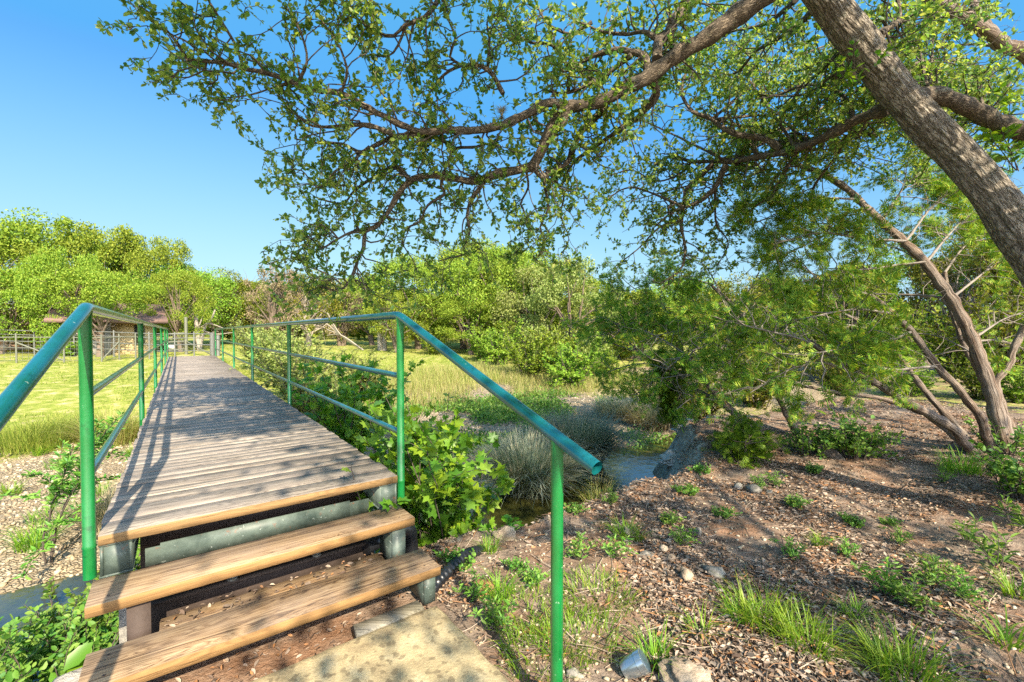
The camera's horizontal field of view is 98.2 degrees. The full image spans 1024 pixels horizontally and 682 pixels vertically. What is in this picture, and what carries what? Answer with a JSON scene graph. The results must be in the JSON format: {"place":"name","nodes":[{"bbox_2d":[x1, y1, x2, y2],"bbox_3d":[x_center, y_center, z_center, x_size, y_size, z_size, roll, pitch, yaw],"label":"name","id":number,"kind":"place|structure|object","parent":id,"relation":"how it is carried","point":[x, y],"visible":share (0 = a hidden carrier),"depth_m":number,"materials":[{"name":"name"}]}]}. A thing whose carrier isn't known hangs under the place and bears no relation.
{"place":"outdoors","nodes":[
{"label":"outdoors","id":0,"kind":"place"},
{"bbox_2d":[0,345,525,428],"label":"lawn grass","id":1,"kind":"structure","parent":0,"point":[244,359],"depth_m":15.35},
{"bbox_2d":[0,398,828,681],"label":"water","id":2,"kind":"structure","parent":0,"point":[643,463],"depth_m":5.77,"materials":[{"name":"liquid"}]},
{"bbox_2d":[0,287,1023,681],"bbox_3d":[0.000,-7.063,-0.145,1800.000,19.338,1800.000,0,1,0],"label":"ground","id":3,"kind":"structure","parent":0,"point":[56,395],"depth_m":3.50,"materials":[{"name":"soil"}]},
{"bbox_2d":[0,267,59,353],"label":"oak tree","id":4,"kind":"object","parent":3,"relation":"on","point":[13,324],"visible":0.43,"depth_m":19.35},
{"bbox_2d":[0,512,77,553],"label":"grass tuft","id":5,"kind":"object","parent":3,"relation":"on","point":[23,540],"visible":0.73,"depth_m":4.44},
{"bbox_2d":[0,413,78,455],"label":"bunch grass","id":6,"kind":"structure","parent":3,"relation":"on","point":[11,441],"depth_m":7.08,"materials":[{"name":"plant"}]},
{"bbox_2d":[0,238,110,322],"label":"oak tree","id":7,"kind":"object","parent":3,"relation":"on","point":[31,244],"visible":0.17,"depth_m":20.26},
{"bbox_2d":[0,588,118,681],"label":"leafy shrub","id":8,"kind":"object","parent":3,"relation":"on","point":[46,638],"visible":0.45,"depth_m":2.99,"materials":[{"name":"green plant"}]},
{"bbox_2d":[0,598,118,681],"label":"leafy shrub","id":9,"kind":"object","parent":3,"relation":"on","point":[14,665],"visible":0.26,"depth_m":2.67,"materials":[{"name":"green plant"}]},
{"bbox_2d":[0,570,118,663],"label":"leafy shrub","id":10,"kind":"object","parent":3,"relation":"on","point":[101,619],"visible":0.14,"depth_m":3.32,"materials":[{"name":"green plant"}]},
{"bbox_2d":[1,479,118,533],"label":"bunch grass","id":11,"kind":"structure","parent":3,"relation":"on","point":[101,509],"depth_m":4.82,"materials":[{"name":"plant"}]},
{"bbox_2d":[12,242,112,354],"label":"oak tree","id":12,"kind":"object","parent":3,"relation":"on","point":[37,265],"visible":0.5,"depth_m":18.50,"materials":[{"name":"plant"}]},
{"bbox_2d":[0,410,130,579],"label":"willow sapling","id":13,"kind":"object","parent":3,"relation":"on","point":[57,487],"visible":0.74,"depth_m":4.17,"materials":[{"name":"green plant"}]},
{"bbox_2d":[0,206,134,340],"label":"oak tree","id":14,"kind":"object","parent":3,"relation":"on","point":[13,232],"visible":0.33,"depth_m":21.76,"materials":[{"name":"plant"}]},
{"bbox_2d":[48,641,93,681],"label":"broadleaf plant","id":15,"kind":"object","parent":3,"relation":"on","point":[75,659],"visible":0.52,"depth_m":2.36,"materials":[{"name":"green plant"}]},
{"bbox_2d":[4,401,148,447],"bbox_3d":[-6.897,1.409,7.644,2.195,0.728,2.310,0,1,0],"label":"bunch grass","id":16,"kind":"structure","parent":3,"relation":"on","point":[125,435],"depth_m":7.53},
{"bbox_2d":[0,333,163,362],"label":"wire fence","id":17,"kind":"object","parent":3,"relation":"on","point":[95,352],"visible":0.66,"depth_m":17.36,"materials":[{"name":"paint"}]},
{"bbox_2d":[29,265,164,356],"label":"oak tree","id":18,"kind":"object","parent":3,"relation":"on","point":[54,282],"visible":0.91,"depth_m":18.32,"materials":[{"name":"plant"}]},
{"bbox_2d":[36,219,170,323],"bbox_3d":[-22.840,-3.058,24.936,6.300,7.451,6.439,1,1,36],"label":"oak tree","id":19,"kind":"object","parent":3,"relation":"on","point":[72,248],"visible":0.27,"depth_m":23.65,"materials":[{"name":"plant"}]},
{"bbox_2d":[44,303,167,354],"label":"house","id":20,"kind":"structure","parent":3,"relation":"on","point":[119,326],"depth_m":20.58,"materials":[{"name":"beige paint"}]},
{"bbox_2d":[0,329,212,358],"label":"pipe fence","id":21,"kind":"object","parent":3,"relation":"on","point":[149,337],"visible":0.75,"depth_m":18.89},
{"bbox_2d":[98,227,199,341],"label":"oak tree","id":22,"kind":"object","parent":3,"relation":"on","point":[162,252],"visible":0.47,"depth_m":24.73,"materials":[{"name":"plant"}]},
{"bbox_2d":[143,268,216,350],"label":"oak tree","id":23,"kind":"object","parent":3,"relation":"on","point":[181,279],"visible":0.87,"depth_m":22.29,"materials":[{"name":"plant"}]},
{"bbox_2d":[117,258,244,345],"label":"oak tree","id":24,"kind":"object","parent":3,"relation":"on","point":[222,281],"visible":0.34,"depth_m":26.77,"materials":[{"name":"plant"}]},
{"bbox_2d":[172,267,257,344],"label":"juniper tree","id":25,"kind":"object","parent":3,"relation":"on","point":[243,289],"visible":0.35,"depth_m":28.71,"materials":[{"name":"plant"}]},
{"bbox_2d":[206,280,283,340],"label":"tree","id":26,"kind":"object","parent":3,"relation":"on","point":[253,287],"visible":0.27,"depth_m":30.36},
{"bbox_2d":[243,255,310,335],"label":"dry tree","id":27,"kind":"object","parent":3,"relation":"on","point":[271,309],"visible":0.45,"depth_m":26.48,"materials":[{"name":"brown plant"}]},
{"bbox_2d":[242,316,322,382],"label":"leafy shrub","id":28,"kind":"object","parent":3,"relation":"on","point":[276,330],"visible":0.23,"depth_m":13.25,"materials":[{"name":"green plant"}]},
{"bbox_2d":[229,330,337,397],"bbox_3d":[-5.639,0.667,11.319,2.025,1.888,2.647,1,1,35],"label":"leafy shrub","id":29,"kind":"object","parent":3,"relation":"on","point":[274,362],"visible":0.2,"depth_m":11.01,"materials":[{"name":"green plant"}]},
{"bbox_2d":[0,303,601,681],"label":"footbridge","id":30,"kind":"object","parent":3,"relation":"on","point":[235,481],"visible":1,"depth_m":2.43,"materials":[{"name":"brown wood"}]},
{"bbox_2d":[254,331,359,411],"bbox_3d":[-4.359,0.727,9.770,2.357,1.953,2.047,-1,1,-38],"label":"leafy shrub","id":31,"kind":"object","parent":3,"relation":"on","point":[294,371],"visible":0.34,"depth_m":9.35,"materials":[{"name":"green plant"}]},
{"bbox_2d":[277,268,346,345],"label":"tree","id":32,"kind":"object","parent":3,"relation":"on","point":[316,327],"visible":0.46,"depth_m":28.64,"materials":[{"name":"plant"}]},
{"bbox_2d":[307,277,363,345],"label":"dry tree","id":33,"kind":"object","parent":3,"relation":"on","point":[346,328],"visible":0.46,"depth_m":29.66,"materials":[{"name":"brown plant"}]},
{"bbox_2d":[285,353,426,454],"bbox_3d":[-2.276,1.066,6.532,2.021,1.770,1.612,0,1,0],"label":"sycamore sapling","id":34,"kind":"object","parent":3,"relation":"on","point":[345,427],"visible":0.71,"depth_m":6.34,"materials":[{"name":"green plant"}]},
{"bbox_2d":[326,347,396,402],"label":"leafy shrub","id":35,"kind":"object","parent":3,"relation":"on","point":[365,380],"visible":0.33,"depth_m":10.99,"materials":[{"name":"green plant"}]},
{"bbox_2d":[333,273,412,344],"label":"oak tree","id":36,"kind":"object","parent":3,"relation":"on","point":[370,338],"visible":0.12,"depth_m":30.15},
{"bbox_2d":[251,606,508,681],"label":"concrete slab","id":37,"kind":"structure","parent":3,"relation":"on","point":[434,644],"depth_m":2.01,"materials":[{"name":"concrete"}]},
{"bbox_2d":[352,600,423,638],"bbox_3d":[-0.637,1.460,2.306,0.350,0.065,0.095,-1,1,-37],"label":"timber block","id":38,"kind":"object","parent":3,"relation":"on","point":[362,628],"depth_m":2.28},
{"bbox_2d":[361,525,417,554],"bbox_3d":[-0.791,1.362,2.916,0.109,0.291,0.404,1,2,40],"label":"drain pipe","id":39,"kind":"object","parent":3,"relation":"on","point":[372,544],"visible":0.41,"depth_m":2.97,"materials":[{"name":"black plastic"}]},
{"bbox_2d":[361,289,429,352],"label":"oak tree","id":40,"kind":"object","parent":3,"relation":"on","point":[381,329],"visible":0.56,"depth_m":24.51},
{"bbox_2d":[348,253,470,348],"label":"oak tree","id":41,"kind":"object","parent":3,"relation":"on","point":[395,265],"visible":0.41,"depth_m":26.14,"materials":[{"name":"plant"}]},
{"bbox_2d":[341,392,515,552],"bbox_3d":[-0.913,1.422,3.866,2.228,1.968,1.832,1,2,44],"label":"sycamore sapling","id":42,"kind":"object","parent":3,"relation":"on","point":[447,488],"visible":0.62,"depth_m":3.66,"materials":[{"name":"green plant"}]},
{"bbox_2d":[435,545,484,592],"bbox_3d":[-0.357,1.442,2.813,0.086,0.145,0.633,1,1,28],"label":"drain pipe","id":43,"kind":"object","parent":3,"relation":"on","point":[450,568],"visible":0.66,"depth_m":2.76,"materials":[{"name":"black plastic"}]},
{"bbox_2d":[412,255,507,348],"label":"oak tree","id":44,"kind":"object","parent":3,"relation":"on","point":[463,345],"visible":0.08,"depth_m":27.73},
{"bbox_2d":[433,298,510,354],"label":"oak tree","id":45,"kind":"object","parent":3,"relation":"on","point":[453,332],"visible":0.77,"depth_m":23.20,"materials":[{"name":"plant"}]},
{"bbox_2d":[448,567,497,602],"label":"weed","id":46,"kind":"object","parent":3,"relation":"on","point":[471,590],"visible":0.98,"depth_m":2.51,"materials":[{"name":"green plant"}]},
{"bbox_2d":[417,236,537,347],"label":"oak tree","id":47,"kind":"object","parent":3,"relation":"on","point":[443,254],"visible":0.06,"depth_m":29.05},
{"bbox_2d":[325,359,655,412],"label":"dry grass","id":48,"kind":"structure","parent":3,"relation":"on","point":[491,372],"depth_m":14.30,"materials":[{"name":"plant"}]},
{"bbox_2d":[468,593,519,632],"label":"weed","id":49,"kind":"object","parent":3,"relation":"on","point":[492,612],"visible":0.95,"depth_m":2.28,"materials":[{"name":"green plant"}]},
{"bbox_2d":[474,315,526,364],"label":"understory shrub","id":50,"kind":"object","parent":3,"relation":"on","point":[497,354],"visible":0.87,"depth_m":19.18,"materials":[{"name":"green plant"}]},
{"bbox_2d":[439,242,574,342],"bbox_3d":[-0.386,-2.435,25.613,7.628,6.937,7.763,0,1,21],"label":"oak tree","id":51,"kind":"object","parent":3,"relation":"on","point":[473,266],"visible":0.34,"depth_m":24.00,"materials":[{"name":"plant"}]},
{"bbox_2d":[363,383,676,511],"bbox_3d":[-0.314,1.818,9.580,8.419,0.969,5.379,-1,1,-37],"label":"ground cover","id":52,"kind":"object","parent":3,"relation":"on","point":[484,405],"visible":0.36,"depth_m":10.58,"materials":[{"name":"green plant"}]},
{"bbox_2d":[483,249,571,354],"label":"oak tree","id":53,"kind":"object","parent":3,"relation":"on","point":[504,264],"visible":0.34,"depth_m":23.42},
{"bbox_2d":[498,321,559,379],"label":"understory shrub","id":54,"kind":"object","parent":3,"relation":"on","point":[534,361],"visible":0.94,"depth_m":15.64,"materials":[{"name":"green plant"}]},
{"bbox_2d":[479,577,592,644],"bbox_3d":[0.087,1.431,2.381,0.570,0.118,0.623,-1,2,-39],"label":"grass tuft","id":55,"kind":"object","parent":3,"relation":"on","point":[531,613],"visible":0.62,"depth_m":2.41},
{"bbox_2d":[450,421,633,508],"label":"bunch grass","id":56,"kind":"structure","parent":3,"relation":"on","point":[528,470],"depth_m":6.10,"materials":[{"name":"plant"}]},
{"bbox_2d":[486,264,597,352],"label":"tree","id":57,"kind":"object","parent":3,"relation":"on","point":[511,313],"visible":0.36,"depth_m":21.41,"materials":[{"name":"green plant"}]},
{"bbox_2d":[488,609,606,681],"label":"grass tuft","id":58,"kind":"object","parent":3,"relation":"on","point":[526,658],"visible":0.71,"depth_m":2.12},
{"bbox_2d":[157,279,946,350],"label":"woodland","id":59,"kind":"object","parent":3,"relation":"on","point":[357,333],"visible":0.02,"depth_m":39.12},
{"bbox_2d":[516,311,592,368],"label":"understory shrub","id":60,"kind":"object","parent":3,"relation":"on","point":[555,337],"visible":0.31,"depth_m":17.85,"materials":[{"name":"green plant"}]},
{"bbox_2d":[94,0,1023,336],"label":"live oak","id":61,"kind":"object","parent":3,"relation":"on","point":[922,102],"visible":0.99,"depth_m":3.60,"materials":[{"name":"green plant"}]},
{"bbox_2d":[823,39,893,90],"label":"greenbrier vine","id":62,"kind":"object","parent":61,"relation":"attached to","point":[848,73],"visible":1,"depth_m":3.11,"materials":[{"name":"green plant"}]},
{"bbox_2d":[925,72,1023,172],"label":"greenbrier vine","id":63,"kind":"object","parent":61,"relation":"attached to","point":[992,136],"visible":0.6,"depth_m":3.56,"materials":[{"name":"green plant"}]},
{"bbox_2d":[516,249,623,360],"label":"tree","id":64,"kind":"object","parent":3,"relation":"on","point":[551,298],"visible":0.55,"depth_m":19.14,"materials":[{"name":"green plant"}]},
{"bbox_2d":[542,329,608,390],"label":"understory shrub","id":65,"kind":"object","parent":3,"relation":"on","point":[567,372],"visible":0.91,"depth_m":14.25,"materials":[{"name":"green plant"}]},
{"bbox_2d":[520,596,630,668],"bbox_3d":[0.310,1.434,2.217,0.592,0.112,0.541,0,1,-8],"label":"grass tuft","id":66,"kind":"object","parent":3,"relation":"on","point":[590,623],"visible":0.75,"depth_m":2.23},
{"bbox_2d":[499,402,667,471],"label":"bunch grass","id":67,"kind":"structure","parent":3,"relation":"on","point":[600,434],"depth_m":7.38,"materials":[{"name":"plant"}]},
{"bbox_2d":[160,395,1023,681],"bbox_3d":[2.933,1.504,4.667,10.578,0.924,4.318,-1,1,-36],"label":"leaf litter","id":68,"kind":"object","parent":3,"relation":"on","point":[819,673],"visible":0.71,"depth_m":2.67,"materials":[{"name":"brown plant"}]},
{"bbox_2d":[540,562,653,621],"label":"grass tuft","id":69,"kind":"object","parent":3,"relation":"on","point":[606,586],"visible":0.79,"depth_m":2.52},
{"bbox_2d":[580,392,648,422],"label":"bunch grass","id":70,"kind":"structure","parent":3,"relation":"on","point":[614,408],"depth_m":10.39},
{"bbox_2d":[582,289,682,360],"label":"juniper tree","id":71,"kind":"object","parent":3,"relation":"on","point":[630,297],"visible":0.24,"depth_m":23.13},
{"bbox_2d":[620,647,650,679],"bbox_3d":[0.547,1.472,1.966,0.135,0.205,0.104,0,1,0],"label":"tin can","id":72,"kind":"object","parent":3,"relation":"on","point":[635,664],"visible":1,"depth_m":1.94,"materials":[{"name":"metal"}]},
{"bbox_2d":[603,612,691,679],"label":"grass tuft","id":73,"kind":"object","parent":3,"relation":"on","point":[652,651],"visible":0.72,"depth_m":2.11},
{"bbox_2d":[600,398,695,430],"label":"bunch grass","id":74,"kind":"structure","parent":3,"relation":"on","point":[649,420],"depth_m":9.83,"materials":[{"name":"plant"}]},
{"bbox_2d":[558,271,790,450],"bbox_3d":[1.965,0.180,6.405,3.638,2.367,1.879,1,2,39],"label":"juniper","id":75,"kind":"object","parent":3,"relation":"on","point":[622,389],"visible":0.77,"depth_m":6.31,"materials":[{"name":"green plant"}]},
{"bbox_2d":[645,339,708,428],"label":"juniper","id":76,"kind":"object","parent":3,"relation":"on","point":[671,396],"visible":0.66,"depth_m":6.79,"materials":[{"name":"green plant"}]},
{"bbox_2d":[625,273,742,354],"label":"oak tree","id":77,"kind":"object","parent":3,"relation":"on","point":[669,300],"visible":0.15,"depth_m":24.88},
{"bbox_2d":[658,656,712,681],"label":"stone","id":78,"kind":"object","parent":3,"relation":"on","point":[689,671],"visible":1,"depth_m":1.91,"materials":[{"name":"beige stone"}]},
{"bbox_2d":[678,347,748,419],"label":"understory shrub","id":79,"kind":"object","parent":3,"relation":"on","point":[704,410],"visible":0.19,"depth_m":10.87,"materials":[{"name":"green plant"}]},
{"bbox_2d":[581,244,847,434],"bbox_3d":[2.826,-0.118,6.460,3.756,2.875,2.568,-1,1,-32],"label":"juniper","id":80,"kind":"object","parent":3,"relation":"on","point":[669,325],"visible":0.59,"depth_m":5.95,"materials":[{"name":"green plant"}]},
{"bbox_2d":[679,271,800,366],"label":"juniper tree","id":81,"kind":"object","parent":3,"relation":"on","point":[731,291],"visible":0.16,"depth_m":20.61,"materials":[{"name":"plant"}]},
{"bbox_2d":[698,402,790,468],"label":"evergreen shrub","id":82,"kind":"object","parent":3,"relation":"on","point":[746,442],"visible":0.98,"depth_m":4.81,"materials":[{"name":"green plant"}]},
{"bbox_2d":[711,339,806,409],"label":"understory shrub","id":83,"kind":"object","parent":3,"relation":"on","point":[760,395],"visible":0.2,"depth_m":12.71,"materials":[{"name":"green plant"}]},
{"bbox_2d":[708,567,842,653],"bbox_3d":[1.318,1.361,2.275,0.613,0.223,0.643,0,1,-11],"label":"grass tuft","id":84,"kind":"object","parent":3,"relation":"on","point":[743,602],"visible":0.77,"depth_m":2.31,"materials":[{"name":"plant"}]},
{"bbox_2d":[730,588,877,669],"bbox_3d":[1.403,1.367,2.088,0.579,0.200,0.552,0,1,-21],"label":"grass tuft","id":85,"kind":"object","parent":3,"relation":"on","point":[807,629],"visible":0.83,"depth_m":2.12,"materials":[{"name":"plant"}]},
{"bbox_2d":[780,413,849,459],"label":"evergreen shrub","id":86,"kind":"object","parent":3,"relation":"on","point":[801,440],"visible":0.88,"depth_m":5.01,"materials":[{"name":"green plant"}]},
{"bbox_2d":[662,125,1023,454],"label":"juniper","id":87,"kind":"object","parent":3,"relation":"on","point":[870,342],"visible":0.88,"depth_m":4.68,"materials":[{"name":"green plant"}]},
{"bbox_2d":[796,260,909,381],"bbox_3d":[13.316,-0.629,18.056,4.274,5.395,4.136,1,1,27],"label":"juniper tree","id":88,"kind":"object","parent":3,"relation":"on","point":[866,315],"visible":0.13,"depth_m":17.49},
{"bbox_2d":[815,416,905,460],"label":"evergreen shrub","id":89,"kind":"object","parent":3,"relation":"on","point":[860,444],"visible":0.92,"depth_m":4.74,"materials":[{"name":"green plant"}]},
{"bbox_2d":[843,557,921,607],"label":"weed","id":90,"kind":"object","parent":3,"relation":"on","point":[875,577],"visible":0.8,"depth_m":2.52,"materials":[{"name":"green plant"}]},
{"bbox_2d":[805,600,995,681],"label":"grass tuft","id":91,"kind":"object","parent":3,"relation":"on","point":[928,674],"visible":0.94,"depth_m":1.97,"materials":[{"name":"plant"}]},
{"bbox_2d":[872,357,945,396],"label":"understory shrub","id":92,"kind":"object","parent":3,"relation":"on","point":[925,380],"visible":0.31,"depth_m":8.11,"materials":[{"name":"green plant"}]},
{"bbox_2d":[878,573,941,617],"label":"weed","id":93,"kind":"object","parent":3,"relation":"on","point":[909,595],"visible":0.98,"depth_m":2.40,"materials":[{"name":"green plant"}]},
{"bbox_2d":[832,249,989,379],"bbox_3d":[16.869,-0.822,19.007,5.267,6.264,5.383,0,1,13],"label":"oak tree","id":94,"kind":"object","parent":3,"relation":"on","point":[962,278],"visible":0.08,"depth_m":18.38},
{"bbox_2d":[907,553,959,586],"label":"weed","id":95,"kind":"object","parent":3,"relation":"on","point":[933,565],"visible":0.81,"depth_m":2.60,"materials":[{"name":"green plant"}]},
{"bbox_2d":[894,0,1023,181],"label":"juniper","id":96,"kind":"object","parent":3,"relation":"on","point":[993,33],"visible":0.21,"depth_m":4.97,"materials":[{"name":"green plant"}]},
{"bbox_2d":[924,565,994,608],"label":"weed","id":97,"kind":"object","parent":3,"relation":"on","point":[964,588],"visible":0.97,"depth_m":2.44,"materials":[{"name":"green plant"}]},
{"bbox_2d":[897,239,1023,338],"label":"juniper tree","id":98,"kind":"object","parent":3,"relation":"on","point":[915,272],"visible":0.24,"depth_m":15.77,"materials":[{"name":"plant"}]},
{"bbox_2d":[903,298,1018,374],"bbox_3d":[10.651,-0.108,10.553,2.078,1.895,2.696,1,1,34],"label":"understory shrub","id":99,"kind":"object","parent":3,"relation":"on","point":[935,341],"visible":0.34,"depth_m":10.51,"materials":[{"name":"green plant"}]},
{"bbox_2d":[912,587,1023,651],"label":"grass tuft","id":100,"kind":"object","parent":3,"relation":"on","point":[1003,636],"visible":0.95,"depth_m":2.14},
{"bbox_2d":[919,443,1019,476],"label":"grass tuft","id":101,"kind":"object","parent":3,"relation":"on","point":[966,466],"visible":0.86,"depth_m":4.30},
{"bbox_2d":[925,274,1023,376],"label":"understory shrub","id":102,"kind":"object","parent":3,"relation":"on","point":[1008,327],"visible":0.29,"depth_m":9.46,"materials":[{"name":"green plant"}]},
{"bbox_2d":[935,349,1016,399],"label":"understory shrub","id":103,"kind":"object","parent":3,"relation":"on","point":[967,382],"visible":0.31,"depth_m":7.65,"materials":[{"name":"green plant"}]},
{"bbox_2d":[957,521,1020,570],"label":"weed","id":104,"kind":"object","parent":3,"relation":"on","point":[984,547],"visible":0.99,"depth_m":2.78,"materials":[{"name":"green plant"}]},
{"bbox_2d":[962,414,1023,455],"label":"evergreen shrub","id":105,"kind":"object","parent":3,"relation":"on","point":[1018,438],"visible":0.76,"depth_m":4.73,"materials":[{"name":"green plant"}]},
{"bbox_2d":[963,246,1023,334],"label":"juniper tree","id":106,"kind":"object","parent":3,"relation":"on","point":[985,265],"visible":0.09,"depth_m":13.94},
{"bbox_2d":[968,439,1023,502],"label":"leafy shrub","id":107,"kind":"object","parent":3,"relation":"on","point":[1010,473],"visible":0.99,"depth_m":3.73,"materials":[{"name":"green plant"}]},
{"bbox_2d":[978,359,1023,403],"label":"understory shrub","id":108,"kind":"object","parent":3,"relation":"on","point":[1014,394],"visible":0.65,"depth_m":7.24,"materials":[{"name":"green plant"}]},
{"bbox_2d":[991,492,1023,530],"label":"weed","id":109,"kind":"object","parent":3,"relation":"on","point":[1020,518],"visible":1,"depth_m":3.26,"materials":[{"name":"green plant"}]},
{"bbox_2d":[0,0,1023,306],"label":"sky","id":110,"kind":"structure","parent":0,"point":[81,137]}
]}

